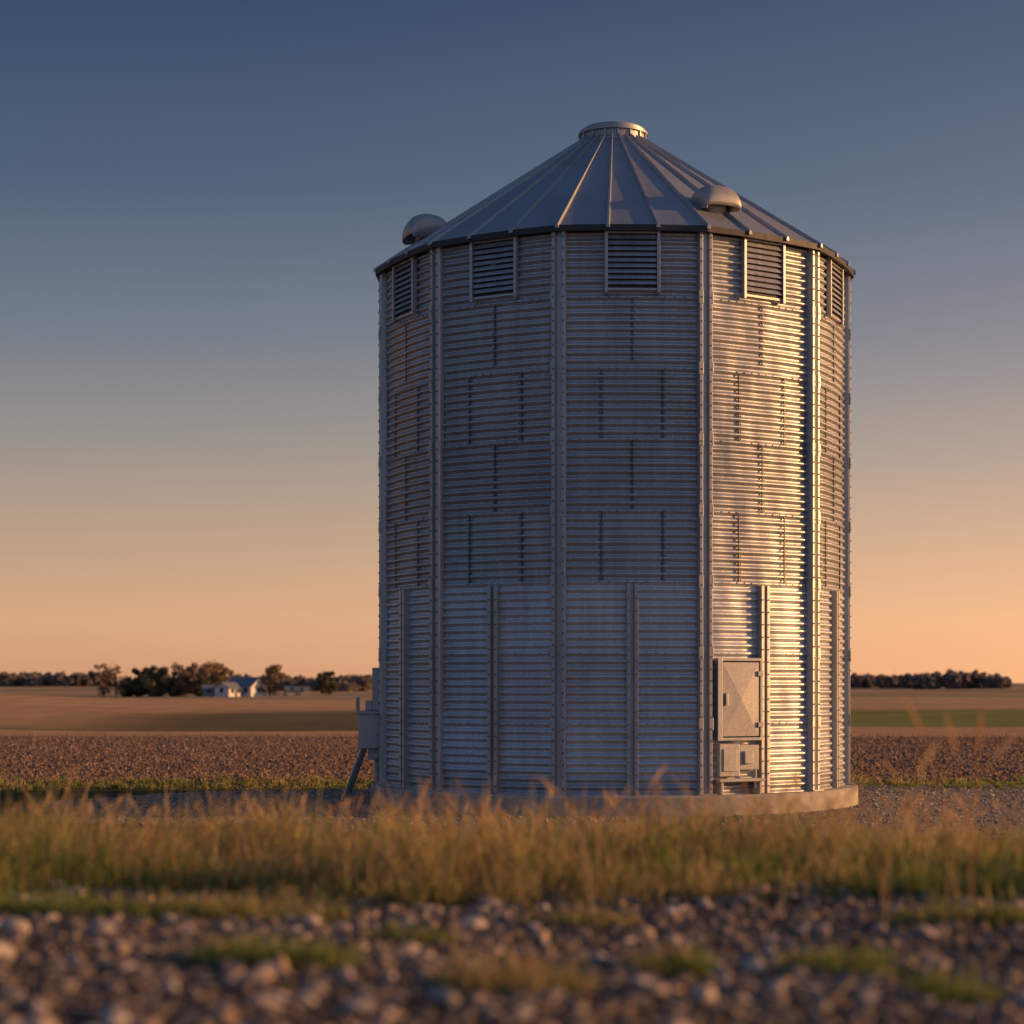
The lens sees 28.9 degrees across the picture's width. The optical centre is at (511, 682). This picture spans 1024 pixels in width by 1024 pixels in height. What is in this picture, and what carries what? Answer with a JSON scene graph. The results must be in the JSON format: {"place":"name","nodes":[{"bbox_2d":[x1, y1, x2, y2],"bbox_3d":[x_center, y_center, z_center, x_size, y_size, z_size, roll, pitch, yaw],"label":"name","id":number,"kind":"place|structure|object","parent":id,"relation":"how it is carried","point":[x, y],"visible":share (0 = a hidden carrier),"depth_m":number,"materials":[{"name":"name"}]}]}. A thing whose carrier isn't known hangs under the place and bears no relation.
{"place":"outdoors","nodes":[
{"label":"outdoors","id":0,"kind":"place"},
{"bbox_2d":[0,683,1023,1023],"bbox_3d":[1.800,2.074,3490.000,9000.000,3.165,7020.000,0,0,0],"label":"ground","id":1,"kind":"structure","parent":0,"point":[86,711],"depth_m":97.36,"materials":[{"name":"brown soil"}]},
{"bbox_2d":[94,660,236,696],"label":"tree row","id":2,"kind":"object","parent":1,"relation":"on","point":[150,682],"visible":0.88,"depth_m":477.99,"materials":[{"name":"green plant"}]},
{"bbox_2d":[201,685,215,696],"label":"farm shed","id":3,"kind":"structure","parent":1,"relation":"on","point":[208,691],"depth_m":452.96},
{"bbox_2d":[212,682,243,696],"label":"farm shed","id":4,"kind":"structure","parent":1,"relation":"on","point":[227,689],"depth_m":443.36,"materials":[{"name":"white"}]},
{"bbox_2d":[220,687,239,692],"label":"windows","id":5,"kind":"structure","parent":4,"relation":"in","point":[221,688],"depth_m":443.06,"materials":[{"name":"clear glass"}]},
{"bbox_2d":[228,674,268,696],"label":"farmhouse","id":6,"kind":"object","parent":1,"relation":"on","point":[251,686],"visible":0.71,"depth_m":447.92,"materials":[{"name":"white"}]},
{"bbox_2d":[244,687,259,692],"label":"windows","id":7,"kind":"structure","parent":6,"relation":"in","point":[258,688],"depth_m":446.43,"materials":[{"name":"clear glass"}]},
{"bbox_2d":[260,664,285,695],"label":"tree","id":8,"kind":"object","parent":1,"relation":"on","point":[271,673],"visible":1,"depth_m":449.75,"materials":[{"name":"green plant"}]},
{"bbox_2d":[282,686,309,695],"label":"farm shed","id":9,"kind":"structure","parent":1,"relation":"on","point":[295,690],"depth_m":468.16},
{"bbox_2d":[225,672,371,691],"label":"distant hedgerow","id":10,"kind":"object","parent":1,"relation":"on","point":[356,682],"visible":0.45,"depth_m":615.28,"materials":[{"name":"green plant"}]},
{"bbox_2d":[316,671,340,695],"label":"tree","id":11,"kind":"object","parent":1,"relation":"on","point":[326,683],"visible":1,"depth_m":449.68,"materials":[{"name":"green plant"}]},
{"bbox_2d":[0,668,902,686],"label":"distant treeline","id":12,"kind":"object","parent":1,"relation":"on","point":[38,679],"visible":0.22,"depth_m":984.61,"materials":[{"name":"green plant"}]},
{"bbox_2d":[0,692,1023,1004],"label":"grass","id":13,"kind":"structure","parent":1,"relation":"on","point":[524,860],"depth_m":9.04,"materials":[{"name":"green plant"}]},
{"bbox_2d":[0,875,1023,1023],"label":"gravel","id":14,"kind":"structure","parent":1,"relation":"on","point":[496,1009],"depth_m":6.18,"materials":[{"name":"grey gravel"}]},
{"bbox_2d":[0,735,1023,781],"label":"ploughed clods","id":15,"kind":"object","parent":1,"relation":"on","point":[111,773],"visible":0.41,"depth_m":55.03,"materials":[{"name":"soil"}]},
{"bbox_2d":[0,733,1023,781],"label":"crop stubble","id":16,"kind":"object","parent":1,"relation":"on","point":[159,772],"visible":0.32,"depth_m":55.68,"materials":[{"name":"brown plant"}]},
{"bbox_2d":[12,782,1023,837],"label":"gravel yard","id":17,"kind":"structure","parent":1,"relation":"on","point":[368,800],"depth_m":33.27,"materials":[{"name":"gravel"}]},
{"bbox_2d":[341,121,857,816],"bbox_3d":[1.527,-3.795,35.500,9.167,12.210,8.620,0,0,0],"label":"grain silo","id":18,"kind":"object","parent":1,"relation":"on","point":[615,451],"visible":1,"depth_m":32.00,"materials":[{"name":"metal"}]},
{"bbox_2d":[723,662,758,735],"bbox_3d":[3.657,0.260,31.808,0.680,1.180,0.050,0,0,-27],"label":"access door","id":19,"kind":"structure","parent":18,"relation":"in","point":[740,679],"depth_m":31.79,"materials":[{"name":"metal"}]},
{"bbox_2d":[850,669,1012,688],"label":"distant woodland","id":20,"kind":"object","parent":1,"relation":"on","point":[974,679],"visible":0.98,"depth_m":759.40,"materials":[{"name":"green plant"}]},
{"bbox_2d":[0,0,1023,682],"label":"sky","id":21,"kind":"structure","parent":0,"point":[201,201],"materials":[{"name":"blue"}]}
]}

